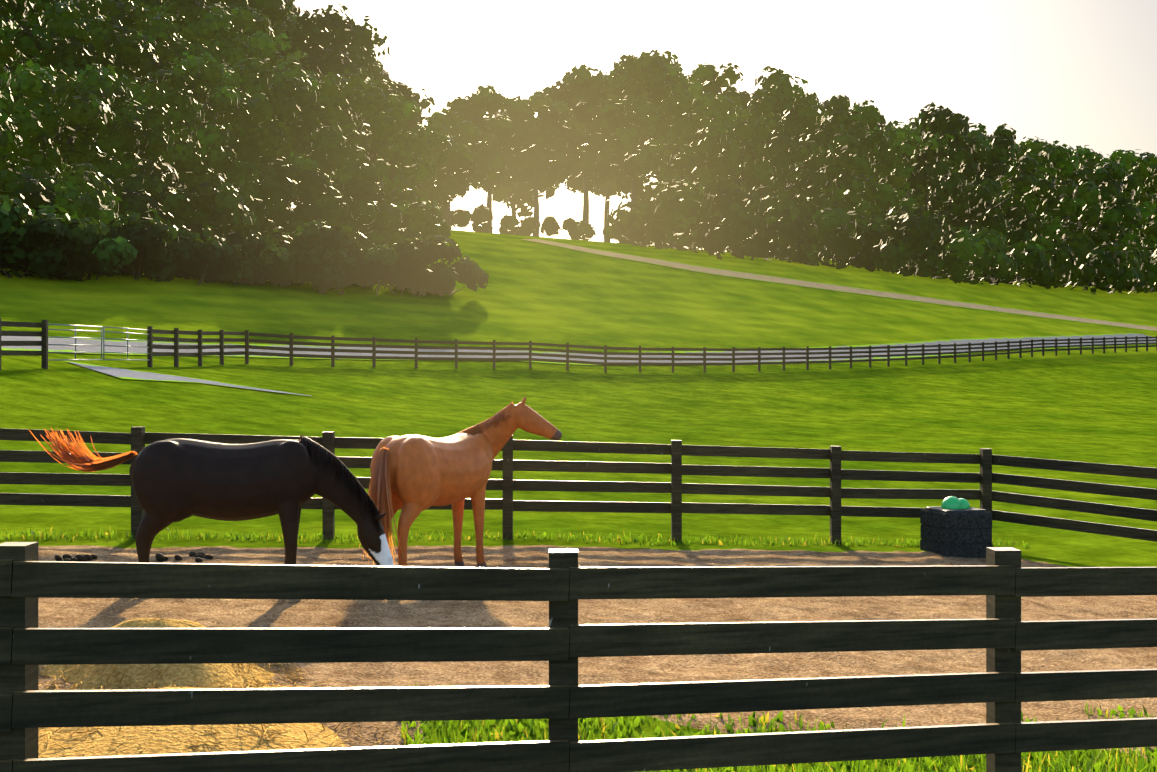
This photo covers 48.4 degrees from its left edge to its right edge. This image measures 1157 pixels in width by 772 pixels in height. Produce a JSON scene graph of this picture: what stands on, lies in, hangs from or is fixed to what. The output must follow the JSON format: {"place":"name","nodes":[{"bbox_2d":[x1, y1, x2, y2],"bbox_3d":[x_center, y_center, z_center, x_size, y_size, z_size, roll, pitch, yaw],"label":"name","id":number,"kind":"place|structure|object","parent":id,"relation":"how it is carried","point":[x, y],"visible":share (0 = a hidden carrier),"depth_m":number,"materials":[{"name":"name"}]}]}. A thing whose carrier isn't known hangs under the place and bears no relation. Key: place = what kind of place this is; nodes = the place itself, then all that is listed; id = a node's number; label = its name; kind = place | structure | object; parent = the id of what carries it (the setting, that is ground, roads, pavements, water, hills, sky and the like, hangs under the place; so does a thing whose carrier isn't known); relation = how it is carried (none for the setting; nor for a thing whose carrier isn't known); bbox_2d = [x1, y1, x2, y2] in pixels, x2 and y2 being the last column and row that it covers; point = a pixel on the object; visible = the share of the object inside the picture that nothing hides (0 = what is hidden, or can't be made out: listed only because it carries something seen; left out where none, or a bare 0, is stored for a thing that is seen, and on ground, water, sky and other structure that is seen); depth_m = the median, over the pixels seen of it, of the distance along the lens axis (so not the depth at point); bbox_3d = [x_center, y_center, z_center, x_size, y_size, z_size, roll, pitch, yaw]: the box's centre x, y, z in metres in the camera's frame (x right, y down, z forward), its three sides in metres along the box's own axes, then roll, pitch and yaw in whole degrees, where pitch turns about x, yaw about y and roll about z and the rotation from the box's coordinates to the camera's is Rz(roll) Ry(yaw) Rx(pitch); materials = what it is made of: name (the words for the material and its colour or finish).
{"place":"outdoors","nodes":[
{"label":"outdoors","id":0,"kind":"place"},
{"bbox_2d":[0,230,1156,771],"bbox_3d":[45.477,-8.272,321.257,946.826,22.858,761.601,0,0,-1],"label":"ground","id":1,"kind":"structure","parent":0,"point":[1098,406],"depth_m":41.26,"materials":[{"name":"green plant"}]},
{"bbox_2d":[0,15,21,90],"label":"tree","id":2,"kind":"object","parent":1,"relation":"on","point":[7,53],"visible":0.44,"depth_m":93.38,"materials":[{"name":"green plant"}]},
{"bbox_2d":[0,190,32,248],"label":"shrub","id":3,"kind":"object","parent":1,"relation":"on","point":[23,212],"visible":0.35,"depth_m":75.21,"materials":[{"name":"green plant"}]},
{"bbox_2d":[0,91,42,169],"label":"tree","id":4,"kind":"object","parent":1,"relation":"on","point":[8,139],"visible":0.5,"depth_m":86.30,"materials":[{"name":"green plant"}]},
{"bbox_2d":[0,196,53,276],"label":"shrub","id":5,"kind":"object","parent":1,"relation":"on","point":[9,227],"visible":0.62,"depth_m":75.74,"materials":[{"name":"green plant"}]},
{"bbox_2d":[0,163,59,220],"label":"tree","id":6,"kind":"object","parent":1,"relation":"on","point":[34,187],"visible":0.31,"depth_m":80.12,"materials":[{"name":"green plant"}]},
{"bbox_2d":[0,222,78,277],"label":"shrub","id":7,"kind":"object","parent":1,"relation":"on","point":[6,264],"visible":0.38,"depth_m":77.04,"materials":[{"name":"green plant"}]},
{"bbox_2d":[0,57,119,179],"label":"tree","id":8,"kind":"object","parent":1,"relation":"on","point":[47,93],"visible":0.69,"depth_m":87.96,"materials":[{"name":"green plant"}]},
{"bbox_2d":[25,207,110,278],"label":"shrub","id":9,"kind":"object","parent":1,"relation":"on","point":[47,230],"visible":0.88,"depth_m":76.89,"materials":[{"name":"green plant"}]},
{"bbox_2d":[0,0,158,87],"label":"tree","id":10,"kind":"object","parent":1,"relation":"on","point":[73,54],"visible":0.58,"depth_m":95.06,"materials":[{"name":"green plant"}]},
{"bbox_2d":[41,162,122,238],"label":"tree","id":11,"kind":"object","parent":1,"relation":"on","point":[82,191],"visible":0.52,"depth_m":81.76,"materials":[{"name":"green plant"}]},
{"bbox_2d":[27,235,137,279],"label":"shrub","id":12,"kind":"object","parent":1,"relation":"on","point":[120,249],"visible":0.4,"depth_m":77.11,"materials":[{"name":"green plant"}]},
{"bbox_2d":[61,217,146,277],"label":"shrub","id":13,"kind":"object","parent":1,"relation":"on","point":[88,235],"visible":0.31,"depth_m":78.20,"materials":[{"name":"green plant"}]},
{"bbox_2d":[40,0,189,137],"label":"tree","id":14,"kind":"object","parent":1,"relation":"on","point":[121,13],"visible":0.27,"depth_m":100.46,"materials":[{"name":"green plant"}]},
{"bbox_2d":[43,62,191,189],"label":"tree","id":15,"kind":"object","parent":1,"relation":"on","point":[124,149],"visible":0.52,"depth_m":90.14,"materials":[{"name":"green plant"}]},
{"bbox_2d":[55,552,212,561],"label":"droppings","id":16,"kind":"object","parent":1,"relation":"on","point":[160,557],"visible":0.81,"depth_m":14.94,"materials":[{"name":"brown"}]},
{"bbox_2d":[106,208,178,279],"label":"shrub","id":17,"kind":"object","parent":1,"relation":"on","point":[136,232],"visible":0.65,"depth_m":81.08,"materials":[{"name":"green plant"}]},
{"bbox_2d":[99,246,194,281],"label":"shrub","id":18,"kind":"object","parent":1,"relation":"on","point":[167,270],"visible":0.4,"depth_m":83.45,"materials":[{"name":"green plant"}]},
{"bbox_2d":[108,161,199,231],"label":"tree","id":19,"kind":"object","parent":1,"relation":"on","point":[142,190],"visible":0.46,"depth_m":86.31,"materials":[{"name":"green plant"}]},
{"bbox_2d":[123,225,221,275],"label":"shrub","id":20,"kind":"object","parent":1,"relation":"on","point":[197,241],"visible":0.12,"depth_m":84.85,"materials":[{"name":"green plant"}]},
{"bbox_2d":[38,618,309,689],"bbox_3d":[-2.967,1.922,9.225,2.072,0.531,2.057,0,0,-1],"label":"hay pile","id":21,"kind":"object","parent":1,"relation":"on","point":[212,675],"visible":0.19,"depth_m":8.78,"materials":[{"name":"plant"}]},
{"bbox_2d":[67,361,311,395],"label":"path","id":22,"kind":"structure","parent":1,"relation":"on","point":[127,373],"depth_m":41.92,"materials":[{"name":"grey gravel"}]},
{"bbox_2d":[125,0,267,147],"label":"tree","id":23,"kind":"object","parent":1,"relation":"on","point":[195,13],"visible":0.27,"depth_m":102.84,"materials":[{"name":"green plant"}]},
{"bbox_2d":[134,51,281,190],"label":"tree","id":24,"kind":"object","parent":1,"relation":"on","point":[183,91],"visible":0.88,"depth_m":92.23,"materials":[{"name":"green plant"}]},
{"bbox_2d":[181,236,238,285],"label":"shrub","id":25,"kind":"object","parent":1,"relation":"on","point":[212,252],"visible":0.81,"depth_m":83.83,"materials":[{"name":"green plant"}]},
{"bbox_2d":[180,180,264,280],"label":"tree","id":26,"kind":"object","parent":1,"relation":"on","point":[224,211],"visible":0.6,"depth_m":86.48,"materials":[{"name":"green plant"}]},
{"bbox_2d":[38,669,413,757],"bbox_3d":[-2.452,2.051,7.898,3.001,0.361,3.022,0,0,-1],"label":"hay pile","id":27,"kind":"object","parent":1,"relation":"on","point":[56,742],"visible":0.33,"depth_m":7.44,"materials":[{"name":"plant"}]},
{"bbox_2d":[156,4,318,122],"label":"tree","id":28,"kind":"object","parent":1,"relation":"on","point":[260,37],"visible":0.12,"depth_m":102.28,"materials":[{"name":"green plant"}]},
{"bbox_2d":[153,0,323,77],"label":"tree","id":29,"kind":"object","parent":1,"relation":"on","point":[274,10],"visible":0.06,"depth_m":114.43,"materials":[{"name":"green plant"}]},
{"bbox_2d":[204,243,294,284],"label":"shrub","id":30,"kind":"object","parent":1,"relation":"on","point":[276,260],"visible":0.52,"depth_m":84.78,"materials":[{"name":"green plant"}]},
{"bbox_2d":[129,436,393,565],"bbox_3d":[-3.141,1.302,12.865,2.615,1.607,0.698,0,0,-4],"label":"horse","id":31,"kind":"object","parent":1,"relation":"on","point":[177,480],"visible":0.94,"depth_m":12.60},
{"bbox_2d":[29,427,382,537],"bbox_3d":[-3.672,0.964,12.886,3.458,1.132,0.634,0,0,-4],"label":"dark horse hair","id":32,"kind":"object","parent":31,"relation":"on","point":[69,454],"visible":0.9,"depth_m":12.78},
{"bbox_2d":[179,57,373,224],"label":"tree","id":33,"kind":"object","parent":1,"relation":"on","point":[291,89],"visible":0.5,"depth_m":95.94,"materials":[{"name":"green plant"}]},
{"bbox_2d":[233,221,328,283],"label":"shrub","id":34,"kind":"object","parent":1,"relation":"on","point":[309,232],"visible":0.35,"depth_m":88.44,"materials":[{"name":"green plant"}]},
{"bbox_2d":[239,151,341,243],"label":"tree","id":35,"kind":"object","parent":1,"relation":"on","point":[279,186],"visible":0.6,"depth_m":91.64,"materials":[{"name":"green plant"}]},
{"bbox_2d":[263,242,359,294],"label":"shrub","id":36,"kind":"object","parent":1,"relation":"on","point":[320,268],"visible":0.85,"depth_m":87.20,"materials":[{"name":"green plant"}]},
{"bbox_2d":[292,219,362,290],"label":"shrub","id":37,"kind":"object","parent":1,"relation":"on","point":[335,237],"visible":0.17,"depth_m":89.51,"materials":[{"name":"green plant"}]},
{"bbox_2d":[273,3,418,128],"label":"tree","id":38,"kind":"object","parent":1,"relation":"on","point":[322,46],"visible":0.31,"depth_m":109.92,"materials":[{"name":"green plant"}]},
{"bbox_2d":[311,157,403,250],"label":"tree","id":39,"kind":"object","parent":1,"relation":"on","point":[366,210],"visible":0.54,"depth_m":93.63,"materials":[{"name":"green plant"}]},
{"bbox_2d":[263,66,456,198],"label":"tree","id":40,"kind":"object","parent":1,"relation":"on","point":[410,147],"visible":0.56,"depth_m":99.64,"materials":[{"name":"green plant"}]},
{"bbox_2d":[364,244,412,294],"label":"shrub","id":41,"kind":"object","parent":1,"relation":"on","point":[379,263],"visible":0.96,"depth_m":89.78,"materials":[{"name":"green plant"}]},
{"bbox_2d":[348,235,430,294],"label":"shrub","id":42,"kind":"object","parent":1,"relation":"on","point":[417,269],"visible":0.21,"depth_m":92.25,"materials":[{"name":"green plant"}]},
{"bbox_2d":[359,130,421,205],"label":"tree","id":43,"kind":"object","parent":1,"relation":"on","point":[376,150],"visible":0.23,"depth_m":102.22,"materials":[{"name":"green plant"}]},
{"bbox_2d":[386,197,450,244],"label":"tree","id":44,"kind":"object","parent":1,"relation":"on","point":[421,219],"visible":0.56,"depth_m":97.09,"materials":[{"name":"green plant"}]},
{"bbox_2d":[391,234,457,296],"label":"shrub","id":45,"kind":"object","parent":1,"relation":"on","point":[409,252],"visible":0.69,"depth_m":92.86,"materials":[{"name":"green plant"}]},
{"bbox_2d":[391,237,481,289],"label":"shrub","id":46,"kind":"object","parent":1,"relation":"on","point":[466,266],"visible":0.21,"depth_m":92.99,"materials":[{"name":"green plant"}]},
{"bbox_2d":[412,124,478,209],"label":"tree","id":47,"kind":"object","parent":1,"relation":"on","point":[449,176],"visible":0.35,"depth_m":117.55,"materials":[{"name":"green plant"}]},
{"bbox_2d":[426,265,488,296],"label":"shrub","id":48,"kind":"object","parent":1,"relation":"on","point":[445,277],"visible":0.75,"depth_m":94.01,"materials":[{"name":"green plant"}]},
{"bbox_2d":[370,397,561,566],"bbox_3d":[-1.372,1.143,14.908,2.387,2.042,0.919,0,0,-42],"label":"horse chestnut","id":49,"kind":"object","parent":1,"relation":"on","point":[454,470],"visible":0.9,"depth_m":14.54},
{"bbox_2d":[359,401,514,565],"bbox_3d":[-1.610,1.111,14.605,0.665,1.861,2.083,0,0,36],"label":"horse mane and tail","id":50,"kind":"object","parent":49,"relation":"attached to","point":[379,490],"visible":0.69,"depth_m":13.90},
{"bbox_2d":[425,108,507,230],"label":"tree","id":51,"kind":"object","parent":1,"relation":"on","point":[487,150],"visible":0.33,"depth_m":129.35,"materials":[{"name":"green plant"}]},
{"bbox_2d":[470,204,492,232],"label":"shrub","id":52,"kind":"object","parent":1,"relation":"on","point":[481,219],"visible":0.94,"depth_m":139.05,"materials":[{"name":"green plant"}]},
{"bbox_2d":[446,84,541,232],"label":"tree","id":53,"kind":"object","parent":1,"relation":"on","point":[511,134],"visible":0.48,"depth_m":137.81,"materials":[{"name":"green plant"}]},
{"bbox_2d":[0,427,991,543],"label":"fence","id":54,"kind":"object","parent":1,"relation":"on","point":[137,439],"visible":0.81,"depth_m":18.34,"materials":[{"name":"brown wood"}]},
{"bbox_2d":[0,526,1029,547],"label":"grass strip","id":55,"kind":"object","parent":1,"relation":"on","point":[627,539],"depth_m":17.89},
{"bbox_2d":[492,178,561,234],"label":"tree","id":56,"kind":"object","parent":1,"relation":"on","point":[520,194],"visible":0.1,"depth_m":155.72,"materials":[{"name":"green plant"}]},
{"bbox_2d":[515,216,561,236],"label":"shrub","id":57,"kind":"object","parent":1,"relation":"on","point":[530,225],"visible":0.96,"depth_m":141.79,"materials":[{"name":"green plant"}]},
{"bbox_2d":[484,91,602,236],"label":"tree","id":58,"kind":"object","parent":1,"relation":"on","point":[554,148],"visible":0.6,"depth_m":143.11,"materials":[{"name":"green plant"}]},
{"bbox_2d":[0,542,1156,771],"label":"fence","id":59,"kind":"object","parent":1,"relation":"on","point":[1002,686],"visible":1,"depth_m":6.12,"materials":[{"name":"brown wood"}]},
{"bbox_2d":[0,318,1156,372],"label":"fence","id":60,"kind":"object","parent":1,"relation":"on","point":[43,342],"visible":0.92,"depth_m":66.96,"materials":[{"name":"brown wood"}]},
{"bbox_2d":[48,324,149,360],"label":"gate","id":61,"kind":"structure","parent":60,"relation":"attached to","point":[104,338],"depth_m":42.13,"materials":[{"name":"grey metal"}]},
{"bbox_2d":[562,217,595,240],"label":"shrub","id":62,"kind":"object","parent":1,"relation":"on","point":[579,230],"visible":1,"depth_m":145.13,"materials":[{"name":"green plant"}]},
{"bbox_2d":[533,64,636,240],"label":"tree","id":63,"kind":"object","parent":1,"relation":"on","point":[573,85],"visible":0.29,"depth_m":146.10,"materials":[{"name":"green plant"}]},
{"bbox_2d":[565,134,651,241],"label":"tree","id":64,"kind":"object","parent":1,"relation":"on","point":[603,191],"visible":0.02,"depth_m":161.70,"materials":[{"name":"green plant"}]},
{"bbox_2d":[576,54,707,202],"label":"tree","id":65,"kind":"object","parent":1,"relation":"on","point":[683,113],"visible":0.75,"depth_m":145.55,"materials":[{"name":"green plant"}]},
{"bbox_2d":[607,201,698,246],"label":"shrub","id":66,"kind":"object","parent":1,"relation":"on","point":[622,217],"visible":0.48,"depth_m":143.25,"materials":[{"name":"green plant"}]},
{"bbox_2d":[582,49,744,247],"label":"tree","id":67,"kind":"object","parent":1,"relation":"on","point":[712,135],"visible":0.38,"depth_m":146.70,"materials":[{"name":"green plant"}]},
{"bbox_2d":[613,176,714,250],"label":"shrub","id":68,"kind":"object","parent":1,"relation":"on","point":[684,207],"visible":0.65,"depth_m":141.66,"materials":[{"name":"green plant"}]},
{"bbox_2d":[658,62,784,193],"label":"tree","id":69,"kind":"object","parent":1,"relation":"on","point":[710,78],"visible":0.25,"depth_m":152.16,"materials":[{"name":"green plant"}]},
{"bbox_2d":[684,178,776,260],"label":"shrub","id":70,"kind":"object","parent":1,"relation":"on","point":[741,227],"visible":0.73,"depth_m":142.41,"materials":[{"name":"green plant"}]},
{"bbox_2d":[733,196,811,260],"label":"shrub","id":71,"kind":"object","parent":1,"relation":"on","point":[785,223],"visible":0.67,"depth_m":145.52,"materials":[{"name":"green plant"}]},
{"bbox_2d":[712,66,833,208],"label":"tree","id":72,"kind":"object","parent":1,"relation":"on","point":[775,94],"visible":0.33,"depth_m":153.89,"materials":[{"name":"green plant"}]},
{"bbox_2d":[397,684,1156,771],"bbox_3d":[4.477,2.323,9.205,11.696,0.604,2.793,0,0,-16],"label":"grass","id":73,"kind":"structure","parent":1,"relation":"on","point":[620,721],"depth_m":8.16,"materials":[{"name":"green plant"}]},
{"bbox_2d":[749,92,853,216],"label":"tree","id":74,"kind":"object","parent":1,"relation":"on","point":[815,180],"visible":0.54,"depth_m":154.74,"materials":[{"name":"green plant"}]},
{"bbox_2d":[770,208,834,264],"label":"shrub","id":75,"kind":"object","parent":1,"relation":"on","point":[792,251],"visible":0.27,"depth_m":148.01,"materials":[{"name":"green plant"}]},
{"bbox_2d":[762,203,856,265],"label":"shrub","id":76,"kind":"object","parent":1,"relation":"on","point":[831,219],"visible":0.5,"depth_m":147.41,"materials":[{"name":"green plant"}]},
{"bbox_2d":[785,94,903,216],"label":"tree","id":77,"kind":"object","parent":1,"relation":"on","point":[852,145],"visible":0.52,"depth_m":158.40,"materials":[{"name":"green plant"}]},
{"bbox_2d":[816,210,889,271],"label":"shrub","id":78,"kind":"object","parent":1,"relation":"on","point":[864,232],"visible":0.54,"depth_m":151.60,"materials":[{"name":"green plant"}]},
{"bbox_2d":[849,120,930,222],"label":"tree","id":79,"kind":"object","parent":1,"relation":"on","point":[897,151],"visible":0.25,"depth_m":161.51,"materials":[{"name":"green plant"}]},
{"bbox_2d":[865,225,923,276],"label":"shrub","id":80,"kind":"object","parent":1,"relation":"on","point":[907,255],"visible":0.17,"depth_m":153.92,"materials":[{"name":"green plant"}]},
{"bbox_2d":[873,209,934,273],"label":"shrub","id":81,"kind":"object","parent":1,"relation":"on","point":[912,241],"visible":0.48,"depth_m":154.47,"materials":[{"name":"green plant"}]},
{"bbox_2d":[858,206,954,276],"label":"shrub","id":82,"kind":"object","parent":1,"relation":"on","point":[936,229],"visible":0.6,"depth_m":155.02,"materials":[{"name":"green plant"}]},
{"bbox_2d":[850,117,966,263],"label":"tree","id":83,"kind":"object","parent":1,"relation":"on","point":[905,170],"visible":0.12,"depth_m":163.24,"materials":[{"name":"green plant"}]},
{"bbox_2d":[891,102,1002,236],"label":"tree","id":84,"kind":"object","parent":1,"relation":"on","point":[973,152],"visible":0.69,"depth_m":162.31,"materials":[{"name":"green plant"}]},
{"bbox_2d":[920,496,991,557],"bbox_3d":[5.382,1.994,18.387,0.740,0.848,0.740,0,0,-13],"label":"water trough","id":85,"kind":"object","parent":1,"relation":"on","point":[950,526],"visible":1,"depth_m":18.07,"materials":[{"name":"concrete"}]},
{"bbox_2d":[915,234,1017,284],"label":"shrub","id":86,"kind":"object","parent":1,"relation":"on","point":[1004,263],"visible":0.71,"depth_m":156.50,"materials":[{"name":"green plant"}]},
{"bbox_2d":[948,123,1044,246],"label":"tree","id":87,"kind":"object","parent":1,"relation":"on","point":[1015,224],"visible":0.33,"depth_m":169.99,"materials":[{"name":"green plant"}]},
{"bbox_2d":[969,240,1054,284],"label":"shrub","id":88,"kind":"object","parent":1,"relation":"on","point":[1025,254],"visible":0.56,"depth_m":160.32,"materials":[{"name":"green plant"}]},
{"bbox_2d":[994,136,1069,240],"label":"tree","id":89,"kind":"object","parent":1,"relation":"on","point":[1025,145],"visible":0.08,"depth_m":176.28,"materials":[{"name":"green plant"}]},
{"bbox_2d":[999,245,1073,287],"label":"shrub","id":90,"kind":"object","parent":1,"relation":"on","point":[1061,255],"visible":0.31,"depth_m":165.66,"materials":[{"name":"green plant"}]},
{"bbox_2d":[1000,139,1106,256],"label":"tree","id":91,"kind":"object","parent":1,"relation":"on","point":[1053,155],"visible":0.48,"depth_m":172.72,"materials":[{"name":"green plant"}]},
{"bbox_2d":[992,455,1156,541],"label":"fence","id":92,"kind":"object","parent":1,"relation":"on","point":[1091,507],"visible":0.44,"depth_m":18.34,"materials":[{"name":"brown wood"}]},
{"bbox_2d":[1030,227,1141,291],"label":"shrub","id":93,"kind":"object","parent":1,"relation":"on","point":[1079,244],"visible":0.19,"depth_m":172.10,"materials":[{"name":"green plant"}]},
{"bbox_2d":[1035,161,1141,286],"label":"tree","id":94,"kind":"object","parent":1,"relation":"on","point":[1109,179],"visible":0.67,"depth_m":175.11,"materials":[{"name":"green plant"}]},
{"bbox_2d":[1039,145,1155,248],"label":"tree","id":95,"kind":"object","parent":1,"relation":"on","point":[1090,160],"visible":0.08,"depth_m":186.93,"materials":[{"name":"green plant"}]},
{"bbox_2d":[1060,241,1145,297],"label":"shrub","id":96,"kind":"object","parent":1,"relation":"on","point":[1105,262],"visible":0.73,"depth_m":170.88,"materials":[{"name":"green plant"}]},
{"bbox_2d":[1094,149,1156,259],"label":"tree","id":97,"kind":"object","parent":1,"relation":"on","point":[1147,165],"visible":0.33,"depth_m":184.67,"materials":[{"name":"green plant"}]},
{"bbox_2d":[1112,249,1156,293],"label":"shrub","id":98,"kind":"object","parent":1,"relation":"on","point":[1149,276],"visible":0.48,"depth_m":180.19,"materials":[{"name":"green plant"}]},
{"bbox_2d":[1,333,1155,364],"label":"road","id":99,"kind":"structure","parent":0,"point":[61,348],"depth_m":74.86,"materials":[{"name":"grey asphalt"}]},
{"bbox_2d":[136,0,1156,251],"label":"sky","id":100,"kind":"structure","parent":0,"point":[1074,73],"materials":[{"name":"white"}]},
{"bbox_2d":[521,239,1156,330],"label":"dirt path","id":101,"kind":"structure","parent":0,"point":[759,277],"depth_m":135.50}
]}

